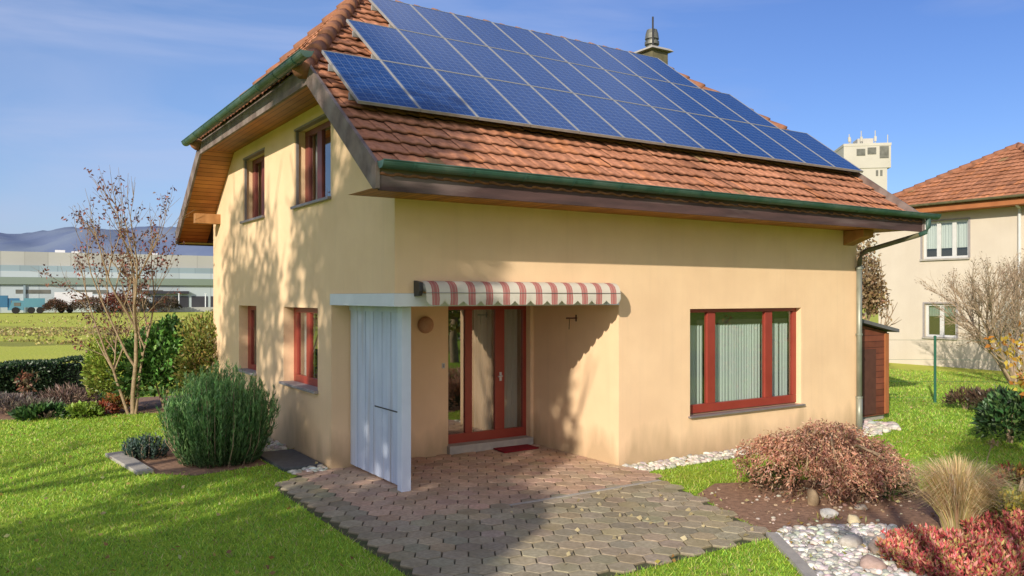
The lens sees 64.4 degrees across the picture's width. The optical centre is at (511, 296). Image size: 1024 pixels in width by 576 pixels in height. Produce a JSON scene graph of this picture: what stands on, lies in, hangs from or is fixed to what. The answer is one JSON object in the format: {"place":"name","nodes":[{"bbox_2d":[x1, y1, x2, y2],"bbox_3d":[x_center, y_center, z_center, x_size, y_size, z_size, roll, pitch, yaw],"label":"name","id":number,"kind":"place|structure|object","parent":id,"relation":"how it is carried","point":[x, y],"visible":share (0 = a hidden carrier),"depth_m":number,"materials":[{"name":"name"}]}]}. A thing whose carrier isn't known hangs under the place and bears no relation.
{"place":"outdoors","nodes":[
{"label":"outdoors","id":0,"kind":"place"},
{"bbox_2d":[0,226,212,255],"bbox_3d":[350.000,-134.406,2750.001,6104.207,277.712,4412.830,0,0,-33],"label":"hills","id":1,"kind":"structure","parent":0,"point":[65,238],"depth_m":2714.66,"materials":[{"name":"blue"}]},
{"bbox_2d":[0,307,1023,575],"bbox_3d":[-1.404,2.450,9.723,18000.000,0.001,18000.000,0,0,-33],"label":"ground","id":2,"kind":"structure","parent":0,"point":[20,349],"depth_m":9.60,"materials":[{"name":"green plant"}]},
{"bbox_2d":[0,295,19,308],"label":"truck","id":3,"kind":"object","parent":2,"relation":"on","point":[5,301],"visible":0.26,"depth_m":116.29,"materials":[{"name":"blue metal"}]},
{"bbox_2d":[8,298,44,313],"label":"truck","id":4,"kind":"object","parent":2,"relation":"on","point":[15,307],"visible":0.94,"depth_m":115.90,"materials":[{"name":"teal metal"}]},
{"bbox_2d":[6,400,76,421],"bbox_3d":[-9.317,2.292,16.349,1.465,0.415,0.927,0,0,-33],"label":"shrub","id":5,"kind":"object","parent":2,"relation":"on","point":[29,412],"visible":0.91,"depth_m":16.14,"materials":[{"name":"green plant"}]},
{"bbox_2d":[0,354,105,406],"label":"hedge","id":6,"kind":"object","parent":2,"relation":"on","point":[58,371],"visible":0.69,"depth_m":18.46,"materials":[{"name":"green plant"}]},
{"bbox_2d":[42,297,68,312],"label":"bush","id":7,"kind":"object","parent":2,"relation":"on","point":[55,304],"visible":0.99,"depth_m":117.06,"materials":[{"name":"brown plant"}]},
{"bbox_2d":[54,292,102,312],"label":"truck","id":8,"kind":"object","parent":2,"relation":"on","point":[62,296],"visible":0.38,"depth_m":121.07,"materials":[{"name":"white metal"}]},
{"bbox_2d":[59,400,104,418],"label":"shrub","id":9,"kind":"object","parent":2,"relation":"on","point":[84,409],"visible":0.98,"depth_m":16.33,"materials":[{"name":"green plant"}]},
{"bbox_2d":[68,296,106,312],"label":"bush","id":10,"kind":"object","parent":2,"relation":"on","point":[73,304],"visible":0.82,"depth_m":118.98,"materials":[{"name":"brown plant"}]},
{"bbox_2d":[0,395,186,419],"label":"soil bed","id":11,"kind":"object","parent":2,"relation":"on","point":[150,407],"visible":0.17,"depth_m":17.76,"materials":[{"name":"brown soil"}]},
{"bbox_2d":[0,390,40,413],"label":"shrub","id":12,"kind":"object","parent":11,"relation":"on","point":[5,398],"visible":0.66,"depth_m":16.85,"materials":[{"name":"grey plant"}]},
{"bbox_2d":[13,369,40,405],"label":"withered plant","id":13,"kind":"object","parent":11,"relation":"on","point":[26,379],"visible":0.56,"depth_m":17.27,"materials":[{"name":"brown plant"}]},
{"bbox_2d":[6,396,68,415],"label":"shrub","id":14,"kind":"object","parent":11,"relation":"on","point":[33,400],"visible":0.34,"depth_m":16.71,"materials":[{"name":"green plant"}]},
{"bbox_2d":[32,382,100,403],"bbox_3d":[-9.644,2.134,17.578,1.468,0.646,0.960,0,0,-33],"label":"shrub","id":15,"kind":"object","parent":11,"relation":"on","point":[82,394],"visible":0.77,"depth_m":17.51,"materials":[{"name":"purple plant"}]},
{"bbox_2d":[95,401,120,413],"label":"shrub","id":16,"kind":"object","parent":11,"relation":"on","point":[111,407],"visible":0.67,"depth_m":16.80,"materials":[{"name":"red plant"}]},
{"bbox_2d":[99,389,129,411],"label":"shrub","id":17,"kind":"object","parent":11,"relation":"on","point":[116,399],"visible":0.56,"depth_m":17.08,"materials":[{"name":"brown plant"}]},
{"bbox_2d":[79,330,152,397],"bbox_3d":[-8.550,1.587,17.603,1.441,1.735,1.305,0,0,-33],"label":"shrub","id":18,"kind":"object","parent":11,"relation":"on","point":[94,367],"visible":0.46,"depth_m":17.21,"materials":[{"name":"green plant"}]},
{"bbox_2d":[106,312,209,407],"bbox_3d":[-7.623,1.388,17.813,2.465,2.135,2.109,0,0,-33],"label":"shrub","id":19,"kind":"object","parent":11,"relation":"on","point":[161,342],"visible":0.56,"depth_m":17.17,"materials":[{"name":"green plant"}]},
{"bbox_2d":[161,309,218,392],"bbox_3d":[-6.567,1.343,17.376,1.696,2.222,1.434,0,0,-33],"label":"shrub","id":20,"kind":"object","parent":11,"relation":"on","point":[203,331],"visible":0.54,"depth_m":17.06,"materials":[{"name":"green plant"}]},
{"bbox_2d":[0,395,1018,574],"bbox_3d":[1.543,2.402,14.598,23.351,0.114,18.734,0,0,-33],"label":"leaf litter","id":21,"kind":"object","parent":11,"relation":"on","point":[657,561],"visible":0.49,"depth_m":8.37,"materials":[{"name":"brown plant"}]},
{"bbox_2d":[0,315,208,344],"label":"field weeds","id":22,"kind":"object","parent":2,"relation":"on","point":[51,331],"visible":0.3,"depth_m":54.50,"materials":[{"name":"green plant"}]},
{"bbox_2d":[0,250,212,312],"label":"industrial hall","id":23,"kind":"structure","parent":2,"relation":"on","point":[191,280],"depth_m":128.04,"materials":[{"name":"grey metal"}]},
{"bbox_2d":[152,296,167,306],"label":"loading door","id":24,"kind":"structure","parent":23,"relation":"in","point":[155,297],"depth_m":132.61,"materials":[{"name":"grey metal"}]},
{"bbox_2d":[173,296,188,306],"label":"loading door","id":25,"kind":"structure","parent":23,"relation":"in","point":[184,300],"depth_m":134.70,"materials":[{"name":"grey metal"}]},
{"bbox_2d":[191,296,207,306],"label":"loading door","id":26,"kind":"structure","parent":23,"relation":"in","point":[196,301],"depth_m":135.80,"materials":[{"name":"grey metal"}]},
{"bbox_2d":[210,296,212,306],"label":"loading door","id":27,"kind":"structure","parent":23,"relation":"in","point":[211,297],"depth_m":136.79,"materials":[{"name":"grey metal"}]},
{"bbox_2d":[34,167,190,414],"bbox_3d":[-7.832,-0.093,16.569,2.931,5.105,2.391,0,0,19],"label":"bare tree","id":28,"kind":"object","parent":2,"relation":"on","point":[133,303],"visible":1,"depth_m":16.72,"materials":[{"name":"brown plant"}]},
{"bbox_2d":[100,290,128,312],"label":"bush","id":29,"kind":"object","parent":2,"relation":"on","point":[110,302],"visible":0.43,"depth_m":120.78,"materials":[{"name":"brown plant"}]},
{"bbox_2d":[108,294,148,311],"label":"truck","id":30,"kind":"object","parent":2,"relation":"on","point":[120,310],"visible":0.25,"depth_m":126.26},
{"bbox_2d":[105,451,153,474],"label":"edging slab","id":31,"kind":"structure","parent":2,"relation":"on","point":[134,465],"depth_m":11.73,"materials":[{"name":"concrete"}]},
{"bbox_2d":[126,297,151,310],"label":"bush","id":32,"kind":"object","parent":2,"relation":"on","point":[147,303],"visible":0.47,"depth_m":122.62,"materials":[{"name":"brown plant"}]},
{"bbox_2d":[152,295,184,309],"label":"bush","id":33,"kind":"object","parent":2,"relation":"on","point":[171,302],"visible":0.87,"depth_m":124.52,"materials":[{"name":"brown plant"}]},
{"bbox_2d":[151,307,212,311],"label":"yard wall","id":34,"kind":"structure","parent":2,"relation":"on","point":[193,309],"depth_m":129.06,"materials":[{"name":"white concrete"}]},
{"bbox_2d":[136,448,264,475],"bbox_3d":[-4.858,2.446,12.276,1.700,0.001,2.550,0,0,-33],"label":"soil bed","id":35,"kind":"object","parent":2,"relation":"on","point":[167,464],"visible":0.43,"depth_m":11.70,"materials":[{"name":"brown soil"}]},
{"bbox_2d":[121,432,170,459],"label":"lavender plant","id":36,"kind":"object","parent":35,"relation":"on","point":[147,445],"visible":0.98,"depth_m":12.24,"materials":[{"name":"green plant"}]},
{"bbox_2d":[156,357,280,468],"bbox_3d":[-4.351,1.678,12.022,1.709,1.603,1.760,0,0,-33],"label":"evergreen shrub","id":37,"kind":"object","parent":35,"relation":"on","point":[212,420],"visible":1,"depth_m":11.64,"materials":[{"name":"green plant"}]},
{"bbox_2d":[262,438,286,451],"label":"wall pebbles","id":38,"kind":"object","parent":2,"relation":"on","point":[275,445],"depth_m":13.04,"materials":[{"name":"grey stone"}]},
{"bbox_2d":[259,449,322,471],"bbox_3d":[-3.331,2.425,12.084,0.590,0.050,1.380,0,0,-33],"label":"shaft cover","id":39,"kind":"object","parent":2,"relation":"on","point":[285,460],"visible":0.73,"depth_m":11.97,"materials":[{"name":"grey metal"}]},
{"bbox_2d":[287,464,327,474],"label":"wall pebbles","id":40,"kind":"object","parent":2,"relation":"on","point":[320,467],"depth_m":11.34,"materials":[{"name":"white stone"}]},
{"bbox_2d":[175,0,940,491],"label":"house","id":41,"kind":"structure","parent":2,"relation":"on","point":[427,232],"depth_m":12.41,"materials":[{"name":"paint"}]},
{"bbox_2d":[235,306,256,375],"bbox_3d":[-4.809,0.798,15.197,0.392,1.255,1.250,0,0,-33],"label":"window","id":42,"kind":"structure","parent":41,"relation":"in","point":[251,368],"depth_m":15.56,"materials":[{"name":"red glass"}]},
{"bbox_2d":[240,147,264,223],"bbox_3d":[-4.588,-1.991,14.858,0.393,1.233,1.440,0,0,-33],"label":"window","id":43,"kind":"structure","parent":41,"relation":"in","point":[261,160],"depth_m":15.33,"materials":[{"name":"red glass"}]},
{"bbox_2d":[279,307,317,393],"bbox_3d":[-3.189,0.798,12.702,0.402,1.255,1.680,0,0,-33],"label":"window","id":44,"kind":"structure","parent":41,"relation":"in","point":[307,382],"depth_m":12.91,"materials":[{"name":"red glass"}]},
{"bbox_2d":[290,113,330,209],"bbox_3d":[-2.887,-2.006,12.248,0.393,1.263,1.650,0,0,-33],"label":"window","id":45,"kind":"structure","parent":41,"relation":"in","point":[319,132],"depth_m":12.57,"materials":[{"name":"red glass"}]},
{"bbox_2d":[447,306,532,454],"bbox_3d":[-0.423,1.280,13.089,1.560,2.340,0.448,0,0,-33],"label":"patio door","id":46,"kind":"structure","parent":41,"relation":"in","point":[505,432],"depth_m":13.24,"materials":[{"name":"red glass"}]},
{"bbox_2d":[688,308,805,417],"bbox_3d":[3.765,1.022,13.221,2.720,1.663,0.335,0,0,-33],"label":"window","id":47,"kind":"structure","parent":41,"relation":"in","point":[731,336],"depth_m":13.36,"materials":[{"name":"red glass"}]},
{"bbox_2d":[622,429,882,471],"bbox_3d":[4.108,2.428,13.037,5.818,0.087,0.527,0,0,-33],"label":"pebble strip","id":48,"kind":"object","parent":2,"relation":"on","point":[675,462],"visible":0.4,"depth_m":12.01,"materials":[{"name":"white gravel"}]},
{"bbox_2d":[766,532,817,575],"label":"edging kerb","id":49,"kind":"structure","parent":2,"relation":"on","point":[803,568],"depth_m":7.58,"materials":[{"name":"concrete"}]},
{"bbox_2d":[776,522,939,575],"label":"gravel base","id":50,"kind":"object","parent":2,"relation":"on","point":[816,570],"visible":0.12,"depth_m":8.04,"materials":[{"name":"gravel"}]},
{"bbox_2d":[838,534,862,547],"bbox_3d":[3.308,2.412,7.963,0.253,0.178,0.210,0,0,-33],"label":"boulder","id":51,"kind":"object","parent":50,"relation":"on","point":[852,540],"visible":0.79,"depth_m":7.89,"materials":[{"name":"grey stone"}]},
{"bbox_2d":[859,554,887,569],"bbox_3d":[3.241,2.405,7.289,0.231,0.152,0.220,0,0,-33],"label":"boulder","id":52,"kind":"object","parent":50,"relation":"on","point":[868,561],"visible":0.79,"depth_m":7.25,"materials":[{"name":"stone"}]},
{"bbox_2d":[698,479,1018,573],"bbox_3d":[4.434,2.446,8.844,3.580,0.001,4.950,0,0,-33],"label":"soil bed","id":53,"kind":"object","parent":2,"relation":"on","point":[734,499],"visible":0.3,"depth_m":9.47,"materials":[{"name":"brown soil"}]},
{"bbox_2d":[746,463,801,492],"bbox_3d":[3.365,2.291,10.375,0.944,0.339,0.634,0,0,-33],"label":"ground cover plant","id":54,"kind":"object","parent":53,"relation":"on","point":[776,485],"visible":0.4,"depth_m":10.30,"materials":[{"name":"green plant"}]},
{"bbox_2d":[807,488,819,505],"bbox_3d":[3.537,2.403,9.542,0.163,0.299,0.147,0,0,-33],"label":"boulder","id":55,"kind":"object","parent":53,"relation":"on","point":[813,499],"visible":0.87,"depth_m":9.49,"materials":[{"name":"brown stone"}]},
{"bbox_2d":[731,418,921,510],"bbox_3d":[3.941,1.995,10.235,2.190,0.930,2.132,0,0,24],"label":"dwarf maple","id":56,"kind":"object","parent":53,"relation":"on","point":[845,452],"visible":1,"depth_m":9.84,"materials":[{"name":"brown plant"}]},
{"bbox_2d":[820,508,838,517],"bbox_3d":[3.518,2.412,9.039,0.185,0.114,0.197,0,0,-33],"label":"boulder","id":57,"kind":"object","parent":53,"relation":"on","point":[825,512],"visible":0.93,"depth_m":8.99,"materials":[{"name":"grey stone"}]},
{"bbox_2d":[710,480,989,563],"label":"soil stones","id":58,"kind":"object","parent":53,"relation":"on","point":[766,498],"visible":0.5,"depth_m":9.43,"materials":[{"name":"grey stone"}]},
{"bbox_2d":[847,514,860,523],"bbox_3d":[3.680,2.411,8.746,0.166,0.128,0.143,0,0,-5],"label":"boulder","id":59,"kind":"object","parent":53,"relation":"on","point":[852,518],"visible":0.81,"depth_m":8.72,"materials":[{"name":"beige stone"}]},
{"bbox_2d":[854,504,867,509],"bbox_3d":[4.005,2.430,9.348,0.145,0.085,0.145,0,0,12],"label":"boulder","id":60,"kind":"object","parent":53,"relation":"on","point":[860,507],"visible":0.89,"depth_m":9.30,"materials":[{"name":"grey stone"}]},
{"bbox_2d":[702,477,1020,554],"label":"weeds","id":61,"kind":"object","parent":53,"relation":"on","point":[827,515],"visible":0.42,"depth_m":9.00,"materials":[{"name":"green plant"}]},
{"bbox_2d":[867,533,890,554],"bbox_3d":[3.515,2.380,7.749,0.209,0.231,0.179,0,0,-13],"label":"boulder","id":62,"kind":"object","parent":53,"relation":"on","point":[873,548],"visible":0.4,"depth_m":7.74,"materials":[{"name":"grey stone"}]},
{"bbox_2d":[848,465,916,500],"bbox_3d":[4.584,2.245,10.006,0.944,0.422,0.758,0,0,-33],"label":"ground cover plant","id":63,"kind":"object","parent":53,"relation":"on","point":[886,492],"visible":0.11,"depth_m":9.77,"materials":[{"name":"brown plant"}]},
{"bbox_2d":[875,522,1023,575],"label":"red shrub","id":64,"kind":"object","parent":53,"relation":"on","point":[920,550],"visible":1,"depth_m":7.19,"materials":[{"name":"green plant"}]},
{"bbox_2d":[959,506,1023,548],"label":"red shrub","id":65,"kind":"object","parent":53,"relation":"on","point":[1013,525],"visible":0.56,"depth_m":8.05,"materials":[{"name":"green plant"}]},
{"bbox_2d":[983,489,1023,521],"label":"shrub","id":66,"kind":"object","parent":53,"relation":"on","point":[1020,502],"visible":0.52,"depth_m":8.80,"materials":[{"name":"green plant"}]},
{"bbox_2d":[857,233,901,325],"bbox_3d":[10.438,0.117,24.071,1.540,4.686,1.830,0,0,-33],"label":"dry tree","id":67,"kind":"object","parent":2,"relation":"on","point":[873,296],"visible":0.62,"depth_m":23.66,"materials":[{"name":"brown plant"}]},
{"bbox_2d":[862,319,898,419],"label":"garden shed","id":68,"kind":"structure","parent":2,"relation":"on","point":[875,365],"depth_m":16.03,"materials":[{"name":"brown wood"}]},
{"bbox_2d":[862,349,875,414],"bbox_3d":[6.812,1.670,15.807,0.870,1.280,0.020,0,0,-33],"label":"door","id":69,"kind":"structure","parent":68,"relation":"in","point":[868,355],"depth_m":15.92,"materials":[{"name":"brown wood"}]},
{"bbox_2d":[863,419,900,432],"bbox_3d":[6.687,2.410,15.154,1.281,0.144,1.040,0,0,-33],"label":"white rubble","id":70,"kind":"object","parent":2,"relation":"on","point":[870,425],"visible":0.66,"depth_m":14.90,"materials":[{"name":"white stone"}]},
{"bbox_2d":[889,336,1023,401],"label":"wire fence","id":71,"kind":"object","parent":2,"relation":"on","point":[935,381],"visible":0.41,"depth_m":18.65,"materials":[{"name":"green metal"}]},
{"bbox_2d":[941,384,980,409],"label":"shrub","id":72,"kind":"object","parent":2,"relation":"on","point":[950,397],"visible":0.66,"depth_m":17.51,"materials":[{"name":"brown plant"}]},
{"bbox_2d":[917,248,1023,384],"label":"bare shrub","id":73,"kind":"object","parent":2,"relation":"on","point":[1014,311],"visible":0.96,"depth_m":22.36,"materials":[{"name":"beige plant"}]},
{"bbox_2d":[963,384,1007,407],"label":"shrub","id":74,"kind":"object","parent":2,"relation":"on","point":[983,393],"visible":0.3,"depth_m":17.05,"materials":[{"name":"brown plant"}]},
{"bbox_2d":[985,438,998,470],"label":"dead flower","id":75,"kind":"object","parent":2,"relation":"on","point":[992,441],"visible":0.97,"depth_m":11.30,"materials":[{"name":"brown plant"}]},
{"bbox_2d":[969,385,1023,442],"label":"rhododendron","id":76,"kind":"object","parent":2,"relation":"on","point":[999,405],"visible":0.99,"depth_m":13.40,"materials":[{"name":"green plant"}]},
{"bbox_2d":[983,321,1023,397],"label":"yellow shrub","id":77,"kind":"object","parent":2,"relation":"on","point":[1020,382],"visible":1,"depth_m":12.64,"materials":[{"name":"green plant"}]},
{"bbox_2d":[987,461,1023,493],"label":"shrub","id":78,"kind":"object","parent":2,"relation":"on","point":[1019,470],"visible":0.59,"depth_m":9.94,"materials":[{"name":"brown plant"}]},
{"bbox_2d":[0,0,1023,233],"label":"sky","id":79,"kind":"structure","parent":0,"point":[106,85],"materials":[{"name":"blue"}]},
{"bbox_2d":[275,443,770,575],"bbox_3d":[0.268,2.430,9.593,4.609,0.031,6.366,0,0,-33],"label":"paving","id":80,"kind":"structure","parent":0,"point":[331,493],"depth_m":9.01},
{"bbox_2d":[493,444,538,452],"bbox_3d":[0.069,2.413,12.904,0.699,0.015,0.400,0,0,-33],"label":"doormat","id":81,"kind":"object","parent":80,"relation":"on","point":[515,448],"visible":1,"depth_m":12.86,"materials":[{"name":"red fabric"}]},
{"bbox_2d":[509,479,660,507],"bbox_3d":[0.965,2.433,10.082,2.360,0.027,0.055,0,0,-33],"label":"paving strip","id":82,"kind":"object","parent":80,"relation":"on","point":[598,490],"visible":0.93,"depth_m":10.03,"materials":[{"name":"concrete"}]},
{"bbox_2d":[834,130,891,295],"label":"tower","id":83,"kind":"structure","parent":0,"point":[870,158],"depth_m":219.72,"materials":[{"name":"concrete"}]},
{"bbox_2d":[857,149,864,155],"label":"window","id":84,"kind":"structure","parent":83,"relation":"in","point":[860,152],"depth_m":219.87,"materials":[{"name":"grey glass"}]},
{"bbox_2d":[867,147,875,153],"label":"window","id":85,"kind":"structure","parent":83,"relation":"in","point":[871,150],"depth_m":219.44,"materials":[{"name":"grey glass"}]},
{"bbox_2d":[880,146,888,157],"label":"window","id":86,"kind":"structure","parent":83,"relation":"in","point":[884,150],"depth_m":218.90,"materials":[{"name":"grey glass"}]},
{"bbox_2d":[879,142,1023,372],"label":"house","id":87,"kind":"structure","parent":0,"point":[977,205],"depth_m":28.38,"materials":[{"name":"white paint"}]},
{"bbox_2d":[922,302,957,339],"bbox_3d":[15.076,0.845,28.536,0.318,1.290,1.260,0,0,-33],"label":"window","id":88,"kind":"structure","parent":87,"relation":"in","point":[930,311],"depth_m":28.58,"materials":[{"name":"white paint"}]},
{"bbox_2d":[920,217,969,260],"bbox_3d":[15.168,-1.985,28.399,0.322,1.430,1.750,0,0,-33],"label":"window","id":89,"kind":"structure","parent":87,"relation":"in","point":[954,233],"depth_m":28.46,"materials":[{"name":"white paint"}]},
{"bbox_2d":[883,451,1023,534],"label":"ornamental grass","id":90,"kind":"object","parent":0,"point":[955,495],"depth_m":8.30,"materials":[{"name":"beige plant"}]}
]}

